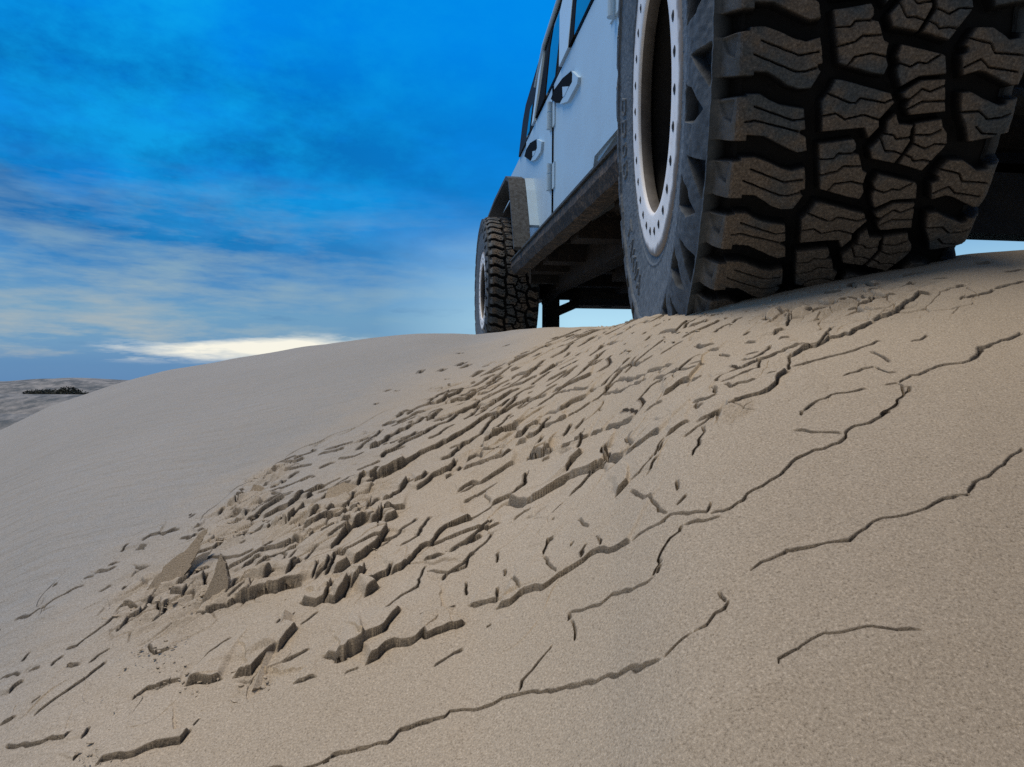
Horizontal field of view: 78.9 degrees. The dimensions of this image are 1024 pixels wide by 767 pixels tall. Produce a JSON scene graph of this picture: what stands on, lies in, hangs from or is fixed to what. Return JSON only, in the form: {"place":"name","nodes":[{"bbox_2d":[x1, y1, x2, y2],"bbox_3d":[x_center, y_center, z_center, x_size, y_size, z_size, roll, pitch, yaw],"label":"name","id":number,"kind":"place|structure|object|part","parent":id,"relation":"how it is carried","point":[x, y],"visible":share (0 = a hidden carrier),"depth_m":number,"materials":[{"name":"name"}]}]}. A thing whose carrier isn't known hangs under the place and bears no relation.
{"place":"outdoors","nodes":[
{"label":"outdoors","id":0,"kind":"place"},
{"bbox_2d":[0,250,1023,766],"bbox_3d":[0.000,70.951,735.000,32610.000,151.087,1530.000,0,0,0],"label":"sand dune","id":1,"kind":"structure","parent":0,"point":[786,532],"depth_m":0.43,"materials":[{"name":"beige sand"}]},
{"bbox_2d":[22,389,63,393],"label":"desert shrub","id":2,"kind":"object","parent":1,"relation":"on","point":[36,392],"visible":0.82,"depth_m":81.07,"materials":[{"name":"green plant"}]},
{"bbox_2d":[31,388,81,393],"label":"desert shrub","id":3,"kind":"object","parent":1,"relation":"on","point":[58,392],"visible":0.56,"depth_m":81.83,"materials":[{"name":"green plant"}]},
{"bbox_2d":[56,385,82,393],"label":"desert shrub","id":4,"kind":"object","parent":1,"relation":"on","point":[65,389],"visible":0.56,"depth_m":83.32,"materials":[{"name":"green plant"}]},
{"bbox_2d":[146,528,207,590],"bbox_3d":[-0.311,0.167,0.575,0.049,0.068,0.009,6,-31,-25],"label":"sand shard","id":5,"kind":"object","parent":1,"relation":"on","point":[178,565],"visible":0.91,"depth_m":0.57,"materials":[{"name":"beige sand"}]},
{"bbox_2d":[190,549,212,574],"bbox_3d":[-0.304,0.174,0.584,0.037,0.042,0.005,13,-46,-28],"label":"sand shard","id":6,"kind":"object","parent":1,"relation":"on","point":[202,557],"visible":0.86,"depth_m":0.59,"materials":[{"name":"beige sand"}]},
{"bbox_2d":[200,553,230,605],"bbox_3d":[-0.255,0.172,0.530,0.028,0.052,0.009,-6,-13,-12],"label":"sand shard","id":7,"kind":"object","parent":1,"relation":"on","point":[220,580],"visible":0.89,"depth_m":0.53,"materials":[{"name":"beige sand"}]},
{"bbox_2d":[250,484,278,490],"bbox_3d":[-0.296,0.129,0.738,0.037,0.020,0.006,0,-23,-17],"label":"sand shard","id":8,"kind":"object","parent":1,"relation":"on","point":[257,488],"visible":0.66,"depth_m":0.74,"materials":[{"name":"beige sand"}]},
{"bbox_2d":[252,610,293,690],"bbox_3d":[-0.168,0.190,0.444,0.044,0.006,0.068,27,20,-40],"label":"sand shard","id":9,"kind":"object","parent":1,"relation":"on","point":[286,615],"visible":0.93,"depth_m":0.43,"materials":[{"name":"beige sand"}]},
{"bbox_2d":[325,482,357,497],"bbox_3d":[-0.184,0.120,0.677,0.040,0.026,0.008,0,-35,-11],"label":"sand shard","id":10,"kind":"object","parent":1,"relation":"on","point":[338,489],"visible":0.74,"depth_m":0.68,"materials":[{"name":"beige sand"}]},
{"bbox_2d":[74,278,881,765],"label":"sand crumbs","id":11,"kind":"object","parent":1,"relation":"on","point":[338,572],"visible":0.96,"depth_m":0.52,"materials":[{"name":"beige sand"}]},
{"bbox_2d":[474,0,1023,333],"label":"off road vehicle","id":12,"kind":"object","parent":1,"relation":"on","point":[684,157],"visible":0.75,"depth_m":0.67,"materials":[{"name":"rubber"}]},
{"bbox_3d":[0.133,-1.041,3.110,0.056,0.587,0.799,0,2,-8],"label":"rear door","id":13,"kind":"part","parent":12,"relation":"part of","materials":[{"name":"white paint"}]},
{"bbox_3d":[0.250,-1.008,2.289,0.056,0.584,0.988,0,2,-8],"label":"front door","id":14,"kind":"part","parent":12,"relation":"part of","materials":[{"name":"white paint"}]},
{"bbox_2d":[0,0,1023,380],"label":"sky","id":15,"kind":"structure","parent":0,"point":[184,183],"materials":[{"name":"blue"}]}
]}

